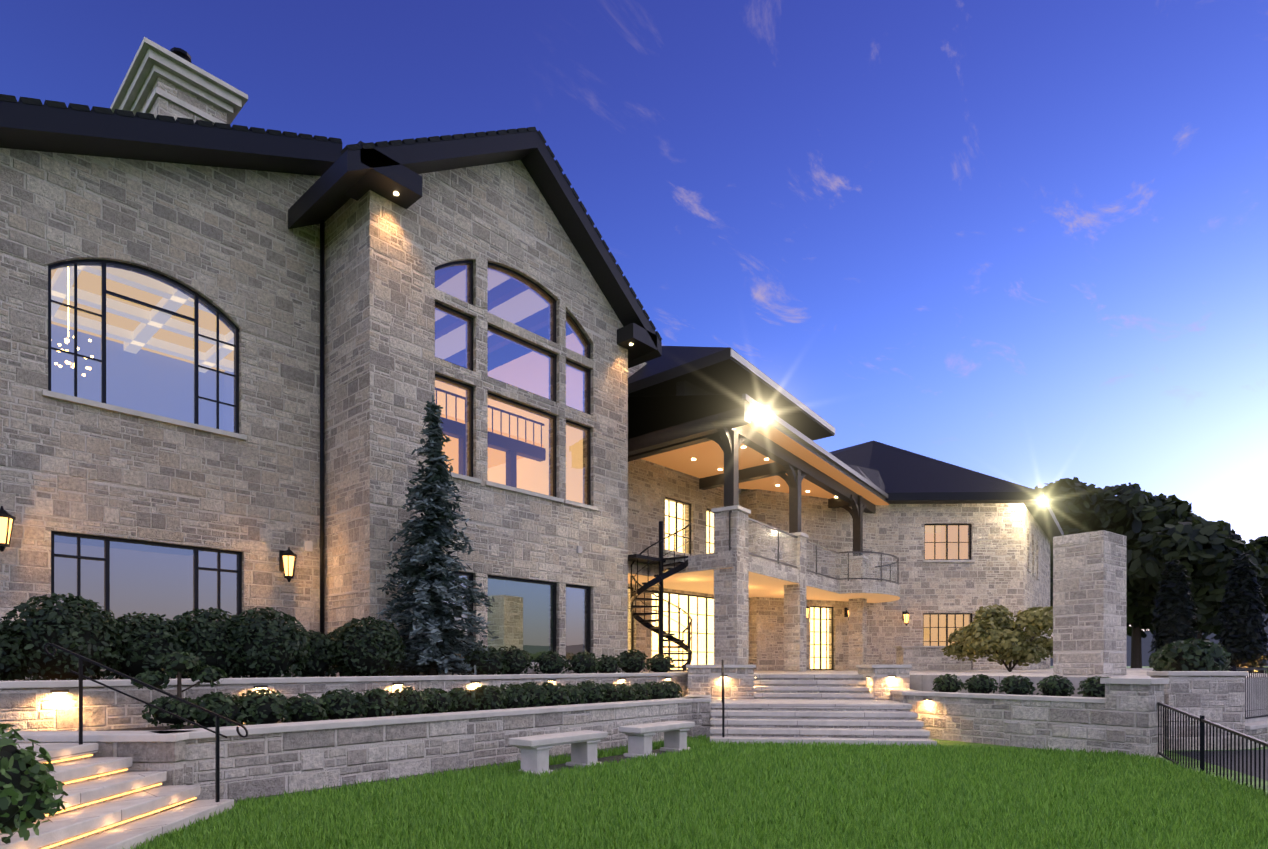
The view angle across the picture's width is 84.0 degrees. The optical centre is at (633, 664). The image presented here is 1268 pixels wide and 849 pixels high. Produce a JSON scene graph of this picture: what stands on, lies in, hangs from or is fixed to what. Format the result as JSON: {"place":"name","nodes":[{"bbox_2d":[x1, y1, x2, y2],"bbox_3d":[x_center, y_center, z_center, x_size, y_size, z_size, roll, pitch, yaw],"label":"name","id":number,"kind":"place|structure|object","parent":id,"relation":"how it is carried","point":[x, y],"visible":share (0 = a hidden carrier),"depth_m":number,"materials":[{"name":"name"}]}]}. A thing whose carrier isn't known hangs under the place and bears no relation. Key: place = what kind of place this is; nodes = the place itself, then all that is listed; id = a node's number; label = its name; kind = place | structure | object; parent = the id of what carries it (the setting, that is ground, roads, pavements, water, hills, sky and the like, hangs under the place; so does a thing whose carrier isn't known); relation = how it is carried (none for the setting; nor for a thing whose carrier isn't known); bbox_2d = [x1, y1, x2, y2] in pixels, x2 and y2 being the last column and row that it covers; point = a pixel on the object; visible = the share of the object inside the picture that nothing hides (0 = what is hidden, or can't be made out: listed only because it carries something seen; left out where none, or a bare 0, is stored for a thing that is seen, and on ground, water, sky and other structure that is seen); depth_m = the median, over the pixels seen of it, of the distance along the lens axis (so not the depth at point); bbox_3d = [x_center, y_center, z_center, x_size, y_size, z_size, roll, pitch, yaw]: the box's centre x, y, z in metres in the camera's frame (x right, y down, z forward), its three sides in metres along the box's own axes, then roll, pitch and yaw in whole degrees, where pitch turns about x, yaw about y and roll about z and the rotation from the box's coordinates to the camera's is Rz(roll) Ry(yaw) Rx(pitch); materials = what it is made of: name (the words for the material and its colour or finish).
{"place":"outdoors","nodes":[
{"label":"outdoors","id":0,"kind":"place"},
{"bbox_2d":[435,413,543,473],"bbox_3d":[-6.582,-6.514,20.215,4.500,0.200,6.600,0,0,42],"label":"loft room","id":1,"kind":"object","parent":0,"point":[455,442],"depth_m":21.18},
{"bbox_2d":[435,387,545,487],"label":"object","id":2,"kind":"object","parent":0,"point":[501,447],"depth_m":20.01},
{"bbox_2d":[360,160,627,675],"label":"wall","id":3,"kind":"structure","parent":0,"point":[500,214],"depth_m":16.02,"materials":[{"name":"stone"}]},
{"bbox_2d":[435,301,472,370],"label":"window frame","id":4,"kind":"object","parent":3,"relation":"attached to","point":[453,336],"visible":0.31,"depth_m":15.56,"materials":[{"name":"black"}]},
{"bbox_2d":[435,260,472,304],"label":"window frame","id":5,"kind":"object","parent":3,"relation":"attached to","point":[454,278],"visible":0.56,"depth_m":15.62,"materials":[{"name":"black"}]},
{"bbox_2d":[442,570,472,663],"bbox_3d":[-3.929,-1.019,15.445,0.255,2.090,1.220,0,0,42],"label":"window frame","id":6,"kind":"object","parent":3,"relation":"attached to","point":[468,576],"visible":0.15,"depth_m":15.80,"materials":[{"name":"black"}]},
{"bbox_2d":[435,374,480,483],"bbox_3d":[-3.929,-5.169,15.445,0.255,2.190,1.220,0,0,42],"label":"window frame","id":7,"kind":"object","parent":3,"relation":"attached to","point":[470,478],"visible":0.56,"depth_m":15.68,"materials":[{"name":"black"}]},
{"bbox_2d":[435,380,582,502],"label":"interior wall","id":8,"kind":"structure","parent":3,"relation":"attached to","point":[531,475],"depth_m":21.63,"materials":[{"name":"paint"}]},
{"bbox_2d":[488,575,556,665],"bbox_3d":[-2.640,-1.019,16.895,0.255,2.090,2.360,0,0,42],"label":"window frame","id":9,"kind":"object","parent":3,"relation":"attached to","point":[522,616],"visible":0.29,"depth_m":17.04,"materials":[{"name":"black"}]},
{"bbox_2d":[485,392,563,502],"bbox_3d":[-2.640,-5.169,16.895,0.255,2.190,2.360,0,0,42],"label":"window frame","id":10,"kind":"object","parent":3,"relation":"attached to","point":[521,490],"visible":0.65,"depth_m":17.00,"materials":[{"name":"black"}]},
{"bbox_2d":[566,359,590,414],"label":"window frame","id":11,"kind":"object","parent":3,"relation":"attached to","point":[578,386],"visible":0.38,"depth_m":18.42,"materials":[{"name":"black"}]},
{"bbox_2d":[566,311,590,358],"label":"window frame","id":12,"kind":"object","parent":3,"relation":"attached to","point":[577,341],"visible":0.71,"depth_m":18.34,"materials":[{"name":"black"}]},
{"bbox_2d":[564,420,597,510],"bbox_3d":[-1.433,-5.169,18.251,0.255,2.190,1.150,0,0,42],"label":"window frame","id":13,"kind":"object","parent":3,"relation":"attached to","point":[587,505],"visible":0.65,"depth_m":18.50,"materials":[{"name":"black"}]},
{"bbox_2d":[566,584,597,665],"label":"window frame","id":14,"kind":"object","parent":3,"relation":"attached to","point":[578,618],"visible":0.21,"depth_m":18.39,"materials":[{"name":"black"}]},
{"bbox_2d":[0,0,1267,637],"label":"sky","id":15,"kind":"structure","parent":0,"point":[1021,242],"materials":[{"name":"blue"}]},
{"bbox_2d":[122,734,1267,848],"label":"lawn grass","id":16,"kind":"structure","parent":0,"point":[894,796],"depth_m":7.17,"materials":[{"name":"plant"}]},
{"bbox_2d":[711,505,868,671],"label":"stone columns","id":17,"kind":"structure","parent":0,"point":[731,616],"depth_m":19.33,"materials":[{"name":"stone"}]},
{"bbox_2d":[628,414,875,555],"bbox_3d":[5.069,-5.494,25.105,4.511,2.460,13.838,0,0,42],"label":"timber frame","id":18,"kind":"object","parent":17,"relation":"on","point":[796,469],"visible":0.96,"depth_m":22.87,"materials":[{"name":"wood"}]},
{"bbox_2d":[628,394,889,504],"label":"balcony roof","id":19,"kind":"structure","parent":18,"relation":"on","point":[708,456],"depth_m":22.59,"materials":[{"name":"wood"}]},
{"bbox_2d":[628,394,750,455],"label":"balcony roof","id":20,"kind":"structure","parent":19,"relation":"on","point":[730,419],"depth_m":19.73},
{"bbox_2d":[742,393,887,497],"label":"roof fascia","id":21,"kind":"structure","parent":19,"relation":"attached to","point":[770,415],"depth_m":21.89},
{"bbox_2d":[628,550,899,596],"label":"balcony slab","id":22,"kind":"structure","parent":17,"relation":"on","point":[715,560],"depth_m":20.98,"materials":[{"name":"stone"}]},
{"bbox_2d":[628,567,899,602],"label":"balcony","id":23,"kind":"structure","parent":22,"relation":"attached to","point":[760,585],"depth_m":23.71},
{"bbox_2d":[729,510,898,584],"bbox_3d":[6.470,-3.602,24.201,1.812,1.075,13.142,0,0,42],"label":"balcony railing","id":24,"kind":"object","parent":22,"relation":"on","point":[822,547],"visible":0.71,"depth_m":24.63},
{"bbox_2d":[327,666,1267,848],"bbox_3d":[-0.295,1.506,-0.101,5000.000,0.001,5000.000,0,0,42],"label":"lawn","id":25,"kind":"structure","parent":0,"point":[947,742],"depth_m":11.08,"materials":[{"name":"green plant"}]},
{"bbox_2d":[0,730,195,785],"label":"cheek wall","id":26,"kind":"structure","parent":25,"relation":"on","point":[149,751],"depth_m":7.18,"materials":[{"name":"stone"}]},
{"bbox_2d":[0,743,233,848],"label":"stairs","id":27,"kind":"structure","parent":25,"relation":"on","point":[68,825],"depth_m":6.21,"materials":[{"name":"stone"}]},
{"bbox_2d":[0,723,67,843],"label":"shrub","id":28,"kind":"object","parent":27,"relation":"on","point":[28,785],"visible":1,"depth_m":4.41,"materials":[{"name":"green plant"}]},
{"bbox_2d":[42,754,195,848],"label":"stair lights","id":29,"kind":"object","parent":27,"relation":"on","point":[103,800],"visible":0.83,"depth_m":6.27},
{"bbox_2d":[44,643,247,801],"bbox_3d":[-4.804,0.574,6.950,1.932,1.574,0.040,0,0,-3],"label":"handrail","id":30,"kind":"object","parent":27,"relation":"on","point":[217,749],"visible":1,"depth_m":6.95,"materials":[{"name":"black metal"}]},
{"bbox_2d":[0,148,320,680],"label":"wall","id":31,"kind":"structure","parent":25,"relation":"on","point":[236,251],"depth_m":13.14,"materials":[{"name":"stone"}]},
{"bbox_2d":[0,506,15,551],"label":"lantern","id":32,"kind":"object","parent":31,"relation":"attached to","point":[7,519],"visible":1,"depth_m":11.09,"materials":[{"name":"black metal"}]},
{"bbox_2d":[51,269,233,431],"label":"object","id":33,"kind":"object","parent":31,"relation":"attached to","point":[173,404],"depth_m":16.97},
{"bbox_2d":[54,268,92,375],"bbox_3d":[-10.580,-6.589,13.258,0.670,2.151,0.706,0,0,-9],"label":"chandelier","id":34,"kind":"object","parent":33,"relation":"hanging from","point":[67,341],"depth_m":13.24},
{"bbox_2d":[51,266,233,372],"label":"room beams","id":35,"kind":"structure","parent":33,"relation":"attached to","point":[151,327],"depth_m":15.43,"materials":[{"name":"wood"}]},
{"bbox_2d":[42,259,246,440],"bbox_3d":[-8.843,-5.869,12.931,0.255,2.790,3.150,0,0,42],"label":"window frame","id":36,"kind":"object","parent":31,"relation":"attached to","point":[103,405],"visible":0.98,"depth_m":12.86,"materials":[{"name":"black"}]},
{"bbox_2d":[51,531,241,628],"bbox_3d":[-8.813,-1.469,12.964,0.255,1.590,3.160,0,0,42],"label":"low window frame","id":37,"kind":"object","parent":31,"relation":"attached to","point":[118,577],"visible":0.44,"depth_m":12.94,"materials":[{"name":"black dark metal"}]},
{"bbox_2d":[0,94,342,175],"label":"roof","id":38,"kind":"structure","parent":31,"relation":"attached to","point":[31,124],"depth_m":12.48,"materials":[{"name":"tile"}]},
{"bbox_2d":[110,37,247,124],"bbox_3d":[-10.371,-10.604,15.956,3.050,5.480,1.950,0,0,42],"label":"chimney","id":39,"kind":"object","parent":38,"relation":"on","point":[175,82],"visible":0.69,"depth_m":15.03,"materials":[{"name":"stone"}]},
{"bbox_2d":[279,547,296,581],"bbox_3d":[-7.118,-2.048,14.467,0.441,0.719,0.325,0,0,42],"label":"lantern","id":40,"kind":"object","parent":31,"relation":"attached to","point":[287,560],"visible":1,"depth_m":14.35,"materials":[{"name":"black metal"}]},
{"bbox_2d":[304,541,581,553],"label":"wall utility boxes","id":41,"kind":"object","parent":31,"relation":"attached to","point":[308,546],"depth_m":14.96,"materials":[{"name":"grey"}]},
{"bbox_2d":[325,198,359,676],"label":"side wall","id":42,"kind":"structure","parent":25,"relation":"on","point":[342,415],"depth_m":14.68,"materials":[{"name":"stone"}]},
{"bbox_2d":[288,127,661,367],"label":"roof","id":43,"kind":"structure","parent":42,"relation":"on","point":[360,169],"depth_m":15.38,"materials":[{"name":"tile"}]},
{"bbox_2d":[320,220,324,676],"bbox_3d":[-6.672,-4.714,15.074,0.092,10.300,0.092,0,0,19],"label":"downpipe","id":44,"kind":"object","parent":43,"relation":"attached to","point":[322,426],"visible":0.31,"depth_m":15.03,"materials":[{"name":"black metal"}]},
{"bbox_2d":[488,262,556,342],"bbox_3d":[-2.708,-8.699,16.957,0.070,1.329,2.217,0,0,42],"label":"window","id":45,"kind":"structure","parent":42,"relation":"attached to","point":[518,299],"depth_m":16.97,"materials":[{"name":"black"}]},
{"bbox_2d":[488,325,556,401],"bbox_3d":[-2.709,-7.189,16.956,0.070,1.250,2.210,0,0,42],"label":"window","id":46,"kind":"structure","parent":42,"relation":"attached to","point":[514,361],"depth_m":16.99,"materials":[{"name":"black"}]},
{"bbox_2d":[96,702,599,730],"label":"bed soil","id":47,"kind":"structure","parent":25,"relation":"on","point":[162,728],"depth_m":8.69,"materials":[{"name":"soil"}]},
{"bbox_2d":[131,651,227,729],"bbox_3d":[-5.433,0.310,8.430,0.666,0.952,0.974,0,0,42],"label":"topiary","id":48,"kind":"object","parent":47,"relation":"on","point":[175,662],"depth_m":8.29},
{"bbox_2d":[187,680,682,728],"bbox_3d":[-2.199,0.607,12.164,0.823,0.616,9.821,0,0,40],"label":"boxwood hedge","id":49,"kind":"object","parent":47,"relation":"on","point":[255,707],"visible":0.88,"depth_m":10.42,"materials":[{"name":"green plant"}]},
{"bbox_2d":[149,697,710,799],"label":"wall","id":50,"kind":"structure","parent":25,"relation":"on","point":[260,760],"depth_m":9.19,"materials":[{"name":"stone"}]},
{"bbox_2d":[235,737,707,803],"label":"ground","id":51,"kind":"structure","parent":25,"relation":"on","point":[442,772],"depth_m":9.28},
{"bbox_2d":[549,749,676,772],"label":"ground","id":52,"kind":"structure","parent":25,"relation":"on","point":[606,759],"depth_m":11.13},
{"bbox_2d":[509,730,607,775],"bbox_3d":[-1.053,1.254,10.076,0.460,0.505,1.550,0,0,39],"label":"bench","id":53,"kind":"object","parent":52,"relation":"on","point":[535,752],"visible":0.88,"depth_m":9.79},
{"bbox_2d":[619,721,694,757],"bbox_3d":[0.412,1.254,11.918,0.460,0.505,1.550,0,0,39],"label":"bench","id":54,"kind":"object","parent":52,"relation":"on","point":[640,738],"visible":0.96,"depth_m":11.58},
{"bbox_2d":[628,362,740,671],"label":"wall","id":55,"kind":"structure","parent":25,"relation":"on","point":[651,486],"depth_m":23.53,"materials":[{"name":"stone"}]},
{"bbox_2d":[664,497,691,555],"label":"window frame","id":56,"kind":"object","parent":55,"relation":"attached to","point":[676,523],"visible":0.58,"depth_m":24.65,"materials":[{"name":"black"}]},
{"bbox_2d":[652,590,713,670],"bbox_3d":[1.952,-1.149,25.204,0.070,2.730,4.420,0,0,42],"label":"glass door","id":57,"kind":"structure","parent":55,"relation":"attached to","point":[697,614],"depth_m":25.17,"materials":[{"name":"black"}]},
{"bbox_2d":[665,500,713,552],"bbox_3d":[0.547,-4.764,27.056,4.000,2.800,4.700,0,0,42],"label":"curtain","id":58,"kind":"object","parent":55,"relation":"attached to","point":[680,527],"depth_m":28.92,"materials":[{"name":"beige"}]},
{"bbox_2d":[628,346,833,440],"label":"roof","id":59,"kind":"structure","parent":55,"relation":"on","point":[716,370],"depth_m":21.20,"materials":[{"name":"tile"}]},
{"bbox_2d":[730,349,834,434],"bbox_3d":[5.154,-8.464,23.200,3.181,0.200,9.095,0,0,13],"label":"roof edge","id":60,"kind":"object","parent":59,"relation":"attached to","point":[745,363],"depth_m":21.56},
{"bbox_2d":[741,489,756,670],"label":"stone column","id":61,"kind":"structure","parent":25,"relation":"on","point":[749,499],"depth_m":27.16,"materials":[{"name":"stone"}]},
{"bbox_2d":[684,665,911,736],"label":"stair cheeks","id":62,"kind":"object","parent":25,"relation":"on","point":[704,681],"visible":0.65,"depth_m":16.47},
{"bbox_2d":[757,489,878,670],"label":"wall","id":63,"kind":"structure","parent":25,"relation":"on","point":[823,524],"depth_m":28.36,"materials":[{"name":"stone"}]},
{"bbox_2d":[810,606,833,669],"bbox_3d":[7.569,-1.074,28.581,1.320,2.580,0.070,0,0,-26],"label":"door","id":64,"kind":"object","parent":63,"relation":"attached to","point":[820,636],"visible":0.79,"depth_m":28.57,"materials":[{"name":"black"}]},
{"bbox_2d":[710,674,936,746],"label":"stairs","id":65,"kind":"structure","parent":25,"relation":"on","point":[811,708],"depth_m":14.09,"materials":[{"name":"stone"}]},
{"bbox_2d":[722,660,723,736],"bbox_3d":[1.776,0.628,14.067,0.042,1.473,1.642,0,0,7],"label":"handrail","id":66,"kind":"object","parent":65,"relation":"on","point":[722,698],"visible":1,"depth_m":13.27,"materials":[{"name":"black metal"}]},
{"bbox_2d":[890,690,921,702],"bbox_3d":[5.999,1.086,15.503,0.470,1.040,1.241,0,0,9],"label":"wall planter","id":67,"kind":"object","parent":25,"relation":"on","point":[899,696],"visible":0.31,"depth_m":15.33,"materials":[{"name":"stone"}]},
{"bbox_2d":[879,503,1022,669],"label":"wall","id":68,"kind":"structure","parent":25,"relation":"on","point":[992,575],"depth_m":29.71,"materials":[{"name":"stone"}]},
{"bbox_2d":[741,440,1063,540],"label":"roof wing","id":69,"kind":"structure","parent":68,"relation":"on","point":[908,477],"depth_m":30.52,"materials":[{"name":"black"}]},
{"bbox_2d":[925,525,967,558],"bbox_3d":[13.311,-5.164,32.126,3.000,2.400,4.000,0,0,1],"label":"curtain","id":70,"kind":"object","parent":68,"relation":"attached to","point":[928,536],"depth_m":34.09,"materials":[{"name":"beige"}]},
{"bbox_2d":[924,614,968,645],"bbox_3d":[13.311,-1.164,32.126,3.000,2.800,4.000,0,0,1],"label":"room","id":71,"kind":"object","parent":68,"relation":"attached to","point":[935,633],"depth_m":34.09,"materials":[{"name":"beige"}]},
{"bbox_2d":[923,613,971,645],"bbox_3d":[13.257,-0.984,29.846,2.120,2.400,0.070,0,0,1],"label":"window","id":72,"kind":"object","parent":68,"relation":"attached to","point":[944,627],"visible":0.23,"depth_m":29.86,"materials":[{"name":"black"}]},
{"bbox_2d":[922,524,974,561],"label":"window frame","id":73,"kind":"object","parent":68,"relation":"attached to","point":[946,550],"visible":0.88,"depth_m":29.84,"materials":[{"name":"black"}]},
{"bbox_2d":[941,525,961,558],"bbox_3d":[16.747,-5.064,33.432,3.000,2.600,5.000,0,0,36],"label":"room","id":74,"kind":"object","parent":68,"relation":"attached to","point":[954,539],"depth_m":32.01,"materials":[{"name":"beige"}]},
{"bbox_2d":[905,691,1104,752],"bbox_3d":[7.032,1.086,13.290,4.036,1.040,0.470,0,0,56],"label":"wall planter","id":75,"kind":"object","parent":25,"relation":"on","point":[1060,722],"visible":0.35,"depth_m":12.97,"materials":[{"name":"stone"}]},
{"bbox_2d":[1023,503,1049,669],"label":"wall","id":76,"kind":"structure","parent":25,"relation":"on","point":[1036,554],"depth_m":33.06,"materials":[{"name":"stone"}]},
{"bbox_2d":[1050,531,1082,628],"bbox_3d":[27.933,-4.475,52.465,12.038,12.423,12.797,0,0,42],"label":"downspout","id":77,"kind":"object","parent":25,"relation":"on","point":[1051,576],"visible":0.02,"depth_m":47.35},
{"bbox_2d":[1035,477,1203,623],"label":"tree","id":78,"kind":"object","parent":25,"relation":"on","point":[1077,506],"visible":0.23,"depth_m":50.77,"materials":[{"name":"plant"}]},
{"bbox_2d":[1148,558,1198,652],"bbox_3d":[26.405,-1.835,34.464,2.087,6.743,2.128,0,0,42],"label":"cypress tree","id":79,"kind":"object","parent":25,"relation":"on","point":[1174,605],"visible":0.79,"depth_m":34.01,"materials":[{"name":"green plant"}]},
{"bbox_2d":[1118,493,1265,667],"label":"tree","id":80,"kind":"object","parent":25,"relation":"on","point":[1189,536],"depth_m":48.10,"materials":[{"name":"plant"}]},
{"bbox_2d":[1147,671,1247,749],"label":"curved wall","id":81,"kind":"structure","parent":25,"relation":"on","point":[1217,697],"depth_m":12.46,"materials":[{"name":"stone"}]},
{"bbox_2d":[1141,536,1267,672],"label":"tree","id":82,"kind":"object","parent":25,"relation":"on","point":[1216,629],"depth_m":53.39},
{"bbox_2d":[1157,702,1267,793],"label":"fence","id":83,"kind":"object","parent":25,"relation":"on","point":[1202,719],"depth_m":9.51,"materials":[{"name":"black metal"}]},
{"bbox_2d":[1245,721,1267,748],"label":"curved wall","id":84,"kind":"structure","parent":25,"relation":"on","point":[1258,730],"depth_m":12.82,"materials":[{"name":"stone"}]},
{"bbox_2d":[639,668,1267,722],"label":"terrace paving","id":85,"kind":"structure","parent":0,"point":[921,680],"depth_m":15.78,"materials":[{"name":"stone"}]},
{"bbox_2d":[0,672,687,730],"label":"wall","id":86,"kind":"structure","parent":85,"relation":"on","point":[36,705],"depth_m":8.88,"materials":[{"name":"stone"}]},
{"bbox_2d":[630,521,691,671],"bbox_3d":[0.786,-1.824,20.292,1.798,4.600,1.796,0,0,42],"label":"spiral stair","id":87,"kind":"object","parent":85,"relation":"on","point":[662,576],"visible":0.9,"depth_m":20.23,"materials":[{"name":"black metal"}]},
{"bbox_2d":[628,554,665,564],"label":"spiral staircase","id":88,"kind":"structure","parent":87,"relation":"attached to","point":[643,559],"depth_m":19.89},
{"bbox_2d":[652,593,713,669],"bbox_3d":[-0.923,-1.264,26.155,5.000,3.000,8.000,0,0,42],"label":"room","id":89,"kind":"object","parent":85,"relation":"on","point":[702,647],"depth_m":28.58,"materials":[{"name":"beige"}]},
{"bbox_2d":[810,607,828,668],"bbox_3d":[7.449,-1.214,30.778,3.800,2.900,3.500,0,0,-26],"label":"room","id":90,"kind":"object","parent":85,"relation":"on","point":[817,635],"depth_m":32.79,"materials":[{"name":"beige"}]},
{"bbox_2d":[894,646,971,670],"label":"wall","id":91,"kind":"structure","parent":85,"relation":"on","point":[926,658],"depth_m":27.12,"materials":[{"name":"stone"}]},
{"bbox_2d":[941,604,1052,671],"bbox_3d":[12.534,-0.900,23.773,4.325,2.302,3.951,0,0,42],"label":"maple tree","id":92,"kind":"object","parent":85,"relation":"on","point":[990,633],"depth_m":23.03,"materials":[{"name":"plant"}]},
{"bbox_2d":[1053,530,1126,675],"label":"stone pillar","id":93,"kind":"structure","parent":85,"relation":"on","point":[1089,603],"depth_m":15.35,"materials":[{"name":"stone"}]},
{"bbox_2d":[1148,638,1230,670],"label":"terrace shrubs","id":94,"kind":"object","parent":85,"relation":"on","point":[1190,654],"visible":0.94,"depth_m":15.89,"materials":[{"name":"green plant"}]},
{"bbox_2d":[1215,666,1267,718],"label":"terrace fence","id":95,"kind":"object","parent":85,"relation":"on","point":[1249,669],"depth_m":13.23,"materials":[{"name":"black metal"}]},
{"bbox_2d":[1100,678,1168,758],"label":"pillar","id":96,"kind":"structure","parent":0,"point":[1131,715],"depth_m":11.38,"materials":[{"name":"stone"}]},
{"bbox_2d":[1050,614,1267,665],"bbox_3d":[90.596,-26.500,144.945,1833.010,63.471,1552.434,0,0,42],"label":"hills","id":97,"kind":"structure","parent":0,"point":[1146,643],"depth_m":745.97,"materials":[{"name":"grey"}]},
{"bbox_2d":[1174,749,1267,780],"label":"driveway","id":98,"kind":"structure","parent":0,"point":[1266,764],"depth_m":11.16,"materials":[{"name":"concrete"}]},
{"bbox_2d":[1190,536,1267,638],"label":"tree","id":99,"kind":"object","parent":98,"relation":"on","point":[1259,558],"depth_m":47.43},
{"bbox_2d":[1218,553,1267,672],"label":"cypress tree","id":100,"kind":"object","parent":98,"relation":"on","point":[1242,639],"visible":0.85,"depth_m":33.88,"materials":[{"name":"green plant"}]},
{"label":"bed soil","id":101,"kind":"structure","parent":0,"visible":0},
{"bbox_2d":[0,593,406,680],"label":"wall shrubs","id":102,"kind":"object","parent":101,"relation":"on","point":[262,645],"depth_m":10.38,"materials":[{"name":"green plant"}]},
{"bbox_2d":[362,395,498,675],"bbox_3d":[-4.134,-2.427,13.959,2.689,5.797,2.952,0,0,42],"label":"spruce tree","id":103,"kind":"object","parent":101,"relation":"on","point":[426,630],"depth_m":13.75,"materials":[{"name":"plant"}]},
{"bbox_2d":[462,645,674,674],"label":"shrubs","id":104,"kind":"object","parent":101,"relation":"on","point":[512,661],"visible":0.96,"depth_m":15.41,"materials":[{"name":"green plant"}]},
{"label":"planter bed soil","id":105,"kind":"structure","parent":0,"visible":0},
{"bbox_2d":[932,674,1110,697],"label":"planter shrubs","id":106,"kind":"object","parent":105,"relation":"on","point":[1054,686],"visible":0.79,"depth_m":13.74,"materials":[{"name":"green plant"}]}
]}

